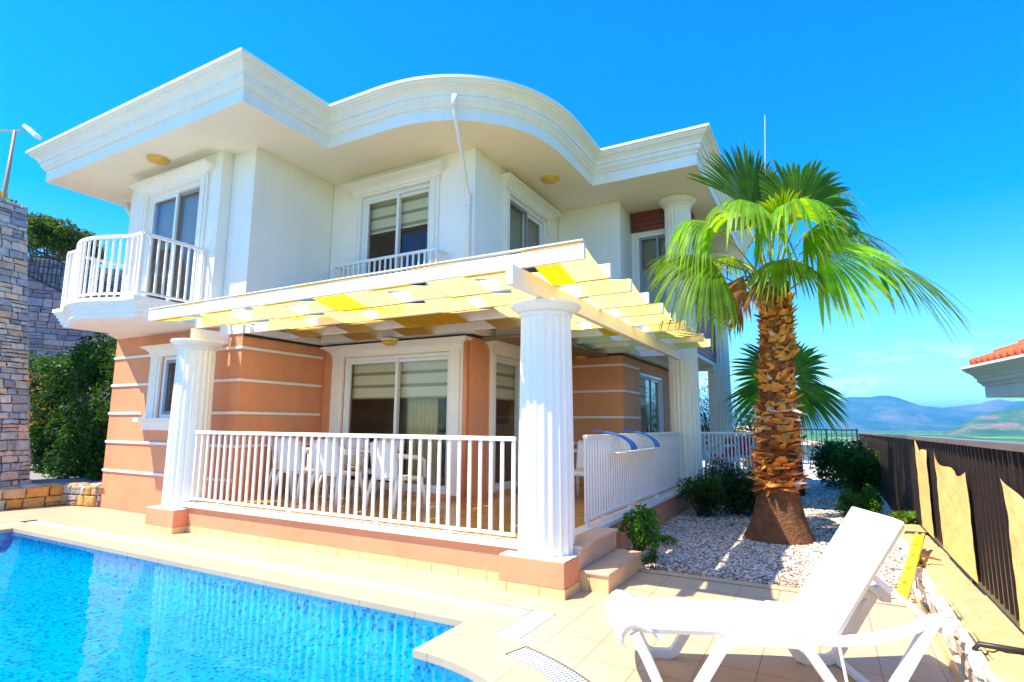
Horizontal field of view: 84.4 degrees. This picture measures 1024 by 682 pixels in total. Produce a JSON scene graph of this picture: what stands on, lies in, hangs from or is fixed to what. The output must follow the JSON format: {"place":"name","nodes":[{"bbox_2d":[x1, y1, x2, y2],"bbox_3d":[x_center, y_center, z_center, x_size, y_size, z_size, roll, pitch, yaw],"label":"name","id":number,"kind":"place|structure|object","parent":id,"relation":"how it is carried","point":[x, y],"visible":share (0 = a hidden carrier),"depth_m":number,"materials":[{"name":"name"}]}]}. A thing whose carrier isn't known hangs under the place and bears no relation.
{"place":"outdoors","nodes":[
{"label":"outdoors","id":0,"kind":"place"},
{"bbox_2d":[0,198,31,485],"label":"retaining wall","id":1,"kind":"structure","parent":0,"point":[15,453],"depth_m":11.10,"materials":[{"name":"stone"}]},
{"bbox_2d":[8,198,36,250],"bbox_3d":[-23.601,-3.834,25.190,3.438,5.622,3.827,3,-9,-16],"label":"tree","id":2,"kind":"object","parent":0,"point":[31,240],"visible":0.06,"depth_m":26.64,"materials":[{"name":"green plant"}]},
{"bbox_2d":[0,462,102,486],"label":"planter ground","id":3,"kind":"structure","parent":0,"point":[37,478],"depth_m":11.26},
{"bbox_2d":[28,331,117,480],"bbox_3d":[-9.872,1.635,12.740,6.258,3.728,1.560,-4,-10,29],"label":"hedge","id":4,"kind":"object","parent":3,"relation":"on","point":[59,435],"visible":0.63,"depth_m":12.23,"materials":[{"name":"green plant"}]},
{"bbox_2d":[27,257,122,456],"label":"retaining wall","id":5,"kind":"structure","parent":3,"relation":"on","point":[47,332],"depth_m":17.37,"materials":[{"name":"stone"}]},
{"bbox_2d":[27,245,120,298],"bbox_3d":[-13.972,-2.008,17.399,3.504,2.443,0.050,7,-10,-37],"label":"handrail","id":6,"kind":"object","parent":5,"relation":"on","point":[41,253],"visible":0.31,"depth_m":17.26,"materials":[{"name":"black metal"}]},
{"bbox_2d":[27,212,107,265],"bbox_3d":[-24.051,-3.480,29.486,4.020,6.167,4.388,-4,-10,29],"label":"tree","id":7,"kind":"object","parent":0,"point":[53,236],"visible":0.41,"depth_m":28.93,"materials":[{"name":"green plant"}]},
{"bbox_2d":[0,532,473,681],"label":"pool basin","id":8,"kind":"object","parent":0,"point":[71,613],"visible":0.83,"depth_m":4.95,"materials":[{"name":"blue tile"}]},
{"bbox_2d":[0,522,552,681],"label":"pool coping","id":9,"kind":"object","parent":8,"relation":"on","point":[458,648],"visible":1,"depth_m":4.80,"materials":[{"name":"beige stone"}]},
{"bbox_2d":[0,505,955,681],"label":"pool deck","id":10,"kind":"structure","parent":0,"point":[576,633],"depth_m":4.49,"materials":[{"name":"beige tile"}]},
{"bbox_2d":[0,483,63,509],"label":"planter wall","id":11,"kind":"structure","parent":10,"relation":"on","point":[30,496],"depth_m":9.85,"materials":[{"name":"stone"}]},
{"bbox_2d":[60,482,101,506],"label":"planter wall","id":12,"kind":"structure","parent":10,"relation":"on","point":[82,494],"depth_m":10.10,"materials":[{"name":"stone"}]},
{"bbox_2d":[143,338,223,533],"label":"pergola column","id":13,"kind":"structure","parent":10,"relation":"on","point":[191,405],"depth_m":8.06,"materials":[{"name":"white concrete"}]},
{"bbox_2d":[2,520,590,681],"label":"gutter channel","id":14,"kind":"object","parent":10,"relation":"on","point":[567,667],"visible":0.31,"depth_m":4.86,"materials":[{"name":"paint"}]},
{"bbox_2d":[0,522,22,525],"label":"drain grate","id":15,"kind":"object","parent":14,"relation":"on","point":[11,523],"visible":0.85,"depth_m":8.34,"materials":[{"name":"white plastic"}]},
{"bbox_2d":[26,520,530,616],"bbox_3d":[-3.564,2.464,6.535,8.400,0.020,0.170,-4,-10,29],"label":"drain grate","id":16,"kind":"object","parent":14,"relation":"on","point":[441,597],"visible":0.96,"depth_m":5.66,"materials":[{"name":"white plastic"}]},
{"bbox_2d":[497,610,553,638],"bbox_3d":[0.110,2.176,4.286,0.189,0.062,0.605,-4,-10,29],"label":"corner drain cover","id":17,"kind":"object","parent":14,"relation":"on","point":[522,627],"visible":0.66,"depth_m":4.27,"materials":[{"name":"white plastic"}]},
{"bbox_2d":[506,648,586,681],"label":"drain grate","id":18,"kind":"object","parent":14,"relation":"on","point":[553,670],"visible":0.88,"depth_m":3.55,"materials":[{"name":"white plastic"}]},
{"bbox_2d":[498,298,580,599],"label":"pergola column","id":19,"kind":"structure","parent":10,"relation":"on","point":[543,561],"depth_m":5.28,"materials":[{"name":"white"}]},
{"bbox_2d":[573,526,641,593],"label":"garden steps","id":20,"kind":"structure","parent":10,"relation":"on","point":[607,566],"depth_m":5.46,"materials":[{"name":"beige stone"}]},
{"bbox_2d":[606,507,953,681],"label":"sun lounger","id":21,"kind":"object","parent":10,"relation":"on","point":[825,604],"visible":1,"depth_m":3.24,"materials":[{"name":"white plastic"}]},
{"bbox_2d":[97,471,914,600],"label":"gravel ground","id":22,"kind":"structure","parent":0,"point":[814,483],"depth_m":11.60,"materials":[{"name":"grey gravel"}]},
{"bbox_2d":[0,124,41,199],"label":"street lamp","id":23,"kind":"object","parent":22,"relation":"on","point":[4,191],"visible":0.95,"depth_m":21.95,"materials":[{"name":"metal"}]},
{"bbox_2d":[25,47,753,513],"bbox_3d":[-1.352,0.052,12.305,11.364,6.498,11.960,-4,-10,29],"label":"villa","id":24,"kind":"object","parent":22,"relation":"on","point":[267,177],"visible":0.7,"depth_m":9.44,"materials":[{"name":"white paint"}]},
{"bbox_2d":[132,343,176,429],"bbox_3d":[-5.587,0.762,9.366,1.850,1.420,0.306,-4,-10,29],"label":"window","id":25,"kind":"structure","parent":24,"relation":"in","point":[157,352],"depth_m":9.59,"materials":[{"name":"white plastic"}]},
{"bbox_2d":[145,153,170,164],"bbox_3d":[-5.994,-3.050,9.559,0.370,0.084,0.370,-4,-10,29],"label":"ceiling lamp","id":26,"kind":"object","parent":24,"relation":"attached to","point":[156,159],"visible":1,"depth_m":9.48,"materials":[{"name":"yellow glass"}]},
{"bbox_2d":[128,159,215,302],"bbox_3d":[-5.864,-1.679,9.655,2.230,2.370,0.380,-4,-10,29],"label":"balcony door","id":27,"kind":"structure","parent":24,"relation":"in","point":[182,218],"depth_m":9.79,"materials":[{"name":"white plastic"}]},
{"bbox_2d":[381,337,398,345],"bbox_3d":[-1.977,0.021,9.149,0.300,0.123,0.300,-4,-10,29],"label":"ceiling lamp","id":28,"kind":"object","parent":24,"relation":"attached to","point":[389,341],"visible":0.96,"depth_m":9.04,"materials":[{"name":"yellow glass"}]},
{"bbox_2d":[342,160,446,302],"bbox_3d":[-2.029,-1.647,9.655,2.150,2.400,0.380,-4,-10,29],"label":"window","id":29,"kind":"structure","parent":24,"relation":"in","point":[417,205],"depth_m":9.81,"materials":[{"name":"white plastic"}]},
{"bbox_2d":[320,336,471,495],"bbox_3d":[-1.915,1.222,9.259,3.040,2.370,0.535,-4,-10,29],"label":"sliding door","id":30,"kind":"structure","parent":24,"relation":"in","point":[424,377],"depth_m":9.27,"materials":[{"name":"white plastic"}]},
{"bbox_2d":[148,239,710,359],"bbox_3d":[-0.739,-0.076,8.938,6.456,0.352,6.478,-4,-10,29],"label":"pergola","id":31,"kind":"object","parent":24,"relation":"on","point":[614,315],"visible":0.91,"depth_m":6.81,"materials":[{"name":"white wood"}]},
{"bbox_2d":[485,340,519,492],"bbox_3d":[0.174,1.327,9.874,0.380,2.370,2.460,-4,-10,29],"label":"sliding door","id":32,"kind":"structure","parent":24,"relation":"in","point":[504,372],"depth_m":9.57,"materials":[{"name":"white plastic"}]},
{"bbox_2d":[500,173,561,270],"bbox_3d":[0.323,-1.808,10.548,0.380,1.850,2.190,-4,-10,29],"label":"window","id":33,"kind":"structure","parent":24,"relation":"in","point":[520,230],"depth_m":10.56,"materials":[{"name":"white plastic"}]},
{"bbox_2d":[540,173,559,183],"bbox_3d":[0.691,-2.908,10.209,0.370,0.084,0.370,-4,-10,29],"label":"ceiling lamp","id":34,"kind":"object","parent":24,"relation":"attached to","point":[550,178],"visible":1,"depth_m":10.12,"materials":[{"name":"yellow glass"}]},
{"bbox_2d":[574,356,586,359],"bbox_3d":[1.326,0.314,10.985,0.300,0.123,0.300,-4,-10,29],"label":"ceiling lamp","id":35,"kind":"object","parent":24,"relation":"attached to","point":[580,357],"visible":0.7,"depth_m":10.89,"materials":[{"name":"orange glass"}]},
{"bbox_2d":[636,231,665,302],"bbox_3d":[2.994,-1.175,11.492,0.870,2.110,0.155,-4,-10,29],"label":"window","id":36,"kind":"structure","parent":24,"relation":"in","point":[649,247],"depth_m":11.68,"materials":[{"name":"white plastic"}]},
{"bbox_2d":[640,372,663,432],"bbox_3d":[3.046,1.843,12.528,0.155,2.160,1.970,-4,-10,29],"label":"window","id":37,"kind":"structure","parent":24,"relation":"in","point":[648,399],"depth_m":12.70,"materials":[{"name":"white plastic"}]},
{"bbox_2d":[180,486,754,581],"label":"terrace wall","id":38,"kind":"structure","parent":22,"relation":"on","point":[469,555],"depth_m":6.43,"materials":[{"name":"orange paint"}]},
{"bbox_2d":[190,431,515,536],"bbox_3d":[-2.226,1.602,6.729,5.150,0.998,0.050,-4,-10,29],"label":"terrace railing","id":39,"kind":"object","parent":38,"relation":"on","point":[459,438],"visible":1,"depth_m":6.48,"materials":[{"name":"white metal"}]},
{"bbox_2d":[198,467,753,538],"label":"terrace floor","id":40,"kind":"structure","parent":38,"relation":"on","point":[579,510],"depth_m":7.50,"materials":[{"name":"tile"}]},
{"bbox_2d":[268,437,319,497],"bbox_3d":[-3.418,1.962,8.872,0.606,0.897,0.604,-4,-10,29],"label":"garden chair","id":41,"kind":"object","parent":40,"relation":"on","point":[291,474],"visible":0.23,"depth_m":8.74,"materials":[{"name":"white plastic"}]},
{"bbox_2d":[275,438,328,503],"bbox_3d":[-3.085,1.878,8.290,0.604,0.897,0.606,-4,-10,29],"label":"garden chair","id":42,"kind":"object","parent":40,"relation":"on","point":[292,463],"visible":0.41,"depth_m":8.08,"materials":[{"name":"white plastic"}]},
{"bbox_2d":[305,439,364,507],"bbox_3d":[-2.454,1.829,7.924,0.604,0.897,0.606,-4,-9,26],"label":"garden chair","id":43,"kind":"object","parent":40,"relation":"on","point":[329,466],"visible":0.69,"depth_m":7.73,"materials":[{"name":"white plastic"}]},
{"bbox_2d":[318,437,369,497],"bbox_3d":[-2.639,1.975,8.928,0.604,0.897,0.606,-4,-10,29],"label":"garden chair","id":44,"kind":"object","parent":40,"relation":"on","point":[345,460],"visible":0.3,"depth_m":9.05,"materials":[{"name":"white plastic"}]},
{"bbox_2d":[305,447,399,503],"bbox_3d":[-2.416,1.976,8.394,1.500,0.740,0.500,-4,-10,29],"label":"terrace table","id":45,"kind":"object","parent":40,"relation":"on","point":[355,450],"visible":0.13,"depth_m":8.48,"materials":[{"name":"white plastic"}]},
{"bbox_2d":[352,438,404,498],"bbox_3d":[-2.007,1.935,8.629,0.604,0.897,0.606,-3,-9,23],"label":"garden chair","id":46,"kind":"object","parent":40,"relation":"on","point":[397,442],"visible":0.2,"depth_m":8.71,"materials":[{"name":"white plastic"}]},
{"bbox_2d":[366,441,426,514],"bbox_3d":[-1.505,1.754,7.373,0.604,0.897,0.606,-6,-10,35],"label":"garden chair","id":47,"kind":"object","parent":40,"relation":"on","point":[387,468],"visible":0.62,"depth_m":7.21,"materials":[{"name":"white plastic"}]},
{"bbox_2d":[574,440,583,496],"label":"garden chair","id":48,"kind":"object","parent":40,"relation":"on","point":[579,469],"visible":0.21,"depth_m":8.81,"materials":[{"name":"white plastic"}]},
{"bbox_2d":[659,194,702,487],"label":"porch column","id":49,"kind":"structure","parent":40,"relation":"on","point":[685,419],"depth_m":10.48,"materials":[{"name":"white paint"}]},
{"bbox_2d":[708,252,734,471],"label":"porch column","id":50,"kind":"structure","parent":40,"relation":"on","point":[719,386],"depth_m":14.12,"materials":[{"name":"white paint"}]},
{"bbox_2d":[706,436,738,469],"bbox_3d":[4.655,2.550,12.495,0.606,0.897,0.604,2,-9,-13],"label":"garden chair","id":51,"kind":"object","parent":40,"relation":"on","point":[726,450],"visible":0.42,"depth_m":12.41,"materials":[{"name":"white plastic"}]},
{"bbox_2d":[729,435,755,470],"bbox_3d":[5.494,2.688,13.394,0.604,0.897,0.606,-7,-11,42],"label":"garden chair","id":52,"kind":"object","parent":40,"relation":"on","point":[744,447],"visible":0.17,"depth_m":13.51,"materials":[{"name":"white plastic"}]},
{"bbox_2d":[583,432,680,526],"bbox_3d":[1.919,1.850,8.243,0.050,1.005,4.622,-4,-10,29],"label":"terrace railing","id":53,"kind":"object","parent":38,"relation":"on","point":[613,482],"visible":0.94,"depth_m":7.44,"materials":[{"name":"white metal"}]},
{"bbox_2d":[591,430,666,453],"bbox_3d":[1.651,1.354,7.702,0.370,0.274,2.205,-4,-10,29],"label":"balcony tray","id":54,"kind":"object","parent":53,"relation":"attached to","point":[633,446],"visible":1,"depth_m":7.30,"materials":[{"name":"plastic"}]},
{"bbox_2d":[701,432,757,477],"bbox_3d":[4.245,2.272,10.990,1.445,1.000,0.050,4,-9,-22],"label":"terrace railing","id":55,"kind":"object","parent":38,"relation":"on","point":[726,433],"visible":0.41,"depth_m":11.00,"materials":[{"name":"white metal"}]},
{"bbox_2d":[676,467,727,516],"bbox_3d":[3.208,2.560,9.474,0.790,0.900,0.798,2,-9,-11],"label":"shrub","id":56,"kind":"object","parent":22,"relation":"on","point":[706,496],"visible":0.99,"depth_m":9.38,"materials":[{"name":"green plant"}]},
{"bbox_2d":[699,379,748,449],"bbox_3d":[5.834,2.478,16.114,1.975,2.907,2.176,-4,-10,29],"label":"shrub","id":57,"kind":"object","parent":22,"relation":"on","point":[705,428],"visible":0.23,"depth_m":16.26,"materials":[{"name":"green plant"}]},
{"bbox_2d":[707,402,800,468],"bbox_3d":[7.687,2.961,18.487,2.934,2.681,2.870,4,-9,-24],"label":"shrub","id":58,"kind":"object","parent":22,"relation":"on","point":[740,426],"visible":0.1,"depth_m":18.18,"materials":[{"name":"green plant"}]},
{"bbox_2d":[703,461,828,471],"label":"wall","id":59,"kind":"structure","parent":22,"relation":"on","point":[806,467],"depth_m":19.35,"materials":[{"name":"white paint"}]},
{"bbox_2d":[703,428,858,464],"bbox_3d":[8.506,3.864,20.446,6.960,1.420,0.060,-4,-10,29],"label":"valley fence","id":60,"kind":"object","parent":59,"relation":"on","point":[851,430],"visible":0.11,"depth_m":19.28,"materials":[{"name":"black metal"}]},
{"bbox_2d":[732,393,802,457],"bbox_3d":[7.065,2.538,15.807,1.868,2.721,1.764,3,-9,-14],"label":"shrub","id":61,"kind":"object","parent":22,"relation":"on","point":[751,429],"visible":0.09,"depth_m":15.99,"materials":[{"name":"green plant"}]},
{"bbox_2d":[623,522,916,603],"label":"pebbles","id":62,"kind":"object","parent":22,"relation":"on","point":[719,539],"visible":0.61,"depth_m":6.54,"materials":[{"name":"white gravel"}]},
{"bbox_2d":[619,503,663,555],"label":"shrub","id":63,"kind":"object","parent":62,"relation":"on","point":[640,526],"visible":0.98,"depth_m":6.45,"materials":[{"name":"green plant"}]},
{"bbox_2d":[642,548,658,568],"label":"shrub","id":64,"kind":"object","parent":62,"relation":"on","point":[651,557],"visible":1,"depth_m":5.99,"materials":[{"name":"green plant"}]},
{"bbox_2d":[651,531,676,544],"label":"shrub","id":65,"kind":"object","parent":62,"relation":"on","point":[667,538],"visible":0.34,"depth_m":7.22,"materials":[{"name":"green plant"}]},
{"bbox_2d":[641,137,972,545],"bbox_3d":[3.972,-0.332,8.310,4.302,6.170,3.121,2,-8,-10],"label":"palm tree","id":66,"kind":"object","parent":62,"relation":"on","point":[766,199],"visible":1,"depth_m":7.64,"materials":[{"name":"green plant"}]},
{"bbox_2d":[667,488,888,536],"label":"pebbles","id":67,"kind":"object","parent":22,"relation":"on","point":[814,511],"visible":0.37,"depth_m":9.53,"materials":[{"name":"grey gravel"}]},
{"bbox_2d":[704,457,756,515],"bbox_3d":[3.869,2.514,9.817,1.103,1.002,1.149,4,-9,-22],"label":"shrub","id":68,"kind":"object","parent":67,"relation":"on","point":[736,488],"visible":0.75,"depth_m":9.63,"materials":[{"name":"green plant"}]},
{"bbox_2d":[724,339,851,495],"bbox_3d":[6.296,1.568,12.994,2.799,3.765,0.846,0,-8,1],"label":"palm tree","id":69,"kind":"object","parent":67,"relation":"on","point":[814,396],"visible":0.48,"depth_m":12.90,"materials":[{"name":"green plant"}]},
{"bbox_2d":[829,445,881,496],"bbox_3d":[6.971,2.668,11.361,1.010,1.140,0.883,-4,-10,29],"label":"shrub","id":70,"kind":"object","parent":67,"relation":"on","point":[856,470],"visible":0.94,"depth_m":11.30,"materials":[{"name":"green plant"}]},
{"bbox_2d":[638,568,918,608],"bbox_3d":[2.308,2.334,5.372,2.580,0.036,0.145,-4,-10,29],"label":"gravel edging","id":71,"kind":"object","parent":22,"relation":"on","point":[790,589],"visible":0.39,"depth_m":5.44,"materials":[{"name":"beige stone"}]},
{"bbox_2d":[807,436,870,487],"bbox_3d":[8.274,3.042,14.016,1.770,1.357,1.843,-4,-10,29],"label":"shrub","id":72,"kind":"object","parent":22,"relation":"on","point":[822,463],"visible":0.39,"depth_m":13.94,"materials":[{"name":"green plant"}]},
{"bbox_2d":[834,483,884,515],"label":"shrub","id":73,"kind":"object","parent":22,"relation":"on","point":[869,500],"visible":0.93,"depth_m":9.60,"materials":[{"name":"green plant"}]},
{"bbox_2d":[883,511,1023,681],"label":"parapet wall","id":74,"kind":"structure","parent":22,"relation":"on","point":[974,614],"depth_m":3.68,"materials":[{"name":"stone"}]},
{"bbox_2d":[887,510,916,523],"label":"grass tuft","id":75,"kind":"object","parent":74,"relation":"on","point":[906,517],"visible":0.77,"depth_m":6.99,"materials":[{"name":"green plant"}]},
{"bbox_2d":[904,531,929,534],"bbox_3d":[4.499,2.292,6.260,0.244,0.348,0.027,-5,-10,33],"label":"pipe hoop","id":76,"kind":"object","parent":74,"relation":"on","point":[913,532],"visible":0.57,"depth_m":6.29,"materials":[{"name":"black metal"}]},
{"bbox_2d":[895,532,940,599],"bbox_3d":[3.460,1.998,4.741,0.223,0.475,1.835,-6,-11,39],"label":"perforated bar","id":77,"kind":"object","parent":74,"relation":"on","point":[908,575],"visible":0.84,"depth_m":4.71,"materials":[{"name":"yellow paint"}]},
{"bbox_2d":[858,432,1023,631],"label":"metal fence","id":78,"kind":"object","parent":74,"relation":"on","point":[985,466],"visible":0.65,"depth_m":4.02,"materials":[{"name":"brown metal"}]},
{"bbox_2d":[914,440,933,537],"bbox_3d":[4.402,1.542,6.045,0.027,0.967,0.780,-4,-10,29],"label":"fence tarp","id":79,"kind":"object","parent":78,"relation":"attached to","point":[924,494],"visible":1,"depth_m":6.01,"materials":[{"name":"beige fabric"}]},
{"bbox_2d":[934,455,977,582],"bbox_3d":[3.638,1.372,4.666,0.028,0.893,1.350,-4,-10,29],"label":"fence tarp","id":80,"kind":"object","parent":78,"relation":"attached to","point":[955,517],"visible":1,"depth_m":4.57,"materials":[{"name":"beige fabric"}]},
{"bbox_2d":[1000,479,1023,630],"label":"fence tarp","id":81,"kind":"object","parent":78,"relation":"attached to","point":[1014,501],"visible":1,"depth_m":3.09,"materials":[{"name":"beige fabric"}]},
{"bbox_2d":[972,641,1023,653],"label":"pipe hoop","id":82,"kind":"object","parent":74,"relation":"on","point":[994,646],"visible":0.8,"depth_m":3.02,"materials":[{"name":"black metal"}]},
{"bbox_2d":[0,0,1023,418],"label":"sky","id":83,"kind":"structure","parent":0,"point":[918,105],"materials":[{"name":"blue"}]},
{"bbox_2d":[701,434,710,463],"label":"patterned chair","id":84,"kind":"object","parent":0,"point":[706,446],"visible":0.12,"depth_m":12.17,"materials":[{"name":"plastic"}]},
{"bbox_2d":[707,440,823,464],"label":"distant house","id":85,"kind":"structure","parent":0,"point":[805,449],"depth_m":28.87,"materials":[{"name":"white paint"}]},
{"bbox_2d":[701,418,959,430],"bbox_3d":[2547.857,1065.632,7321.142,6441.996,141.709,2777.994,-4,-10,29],"label":"hills","id":86,"kind":"structure","parent":0,"point":[880,426],"depth_m":6522.82,"materials":[{"name":"blue"}]},
{"bbox_2d":[701,396,1023,424],"bbox_3d":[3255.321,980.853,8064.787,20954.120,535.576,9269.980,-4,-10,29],"label":"mountain range","id":87,"kind":"structure","parent":0,"point":[883,409],"depth_m":8068.98,"materials":[{"name":"blue"}]},
{"bbox_2d":[701,430,1023,448],"bbox_3d":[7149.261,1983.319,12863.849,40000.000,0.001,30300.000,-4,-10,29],"label":"valley plain","id":88,"kind":"structure","parent":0,"point":[849,436],"depth_m":2605.28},
{"bbox_2d":[943,407,1023,435],"bbox_3d":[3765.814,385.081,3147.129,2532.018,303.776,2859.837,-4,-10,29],"label":"green hill","id":89,"kind":"structure","parent":0,"point":[1005,423],"depth_m":3285.95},
{"bbox_2d":[959,339,1023,397],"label":"neighbour villa","id":90,"kind":"object","parent":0,"point":[998,373],"visible":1,"depth_m":9.37,"materials":[{"name":"white paint"}]}
]}

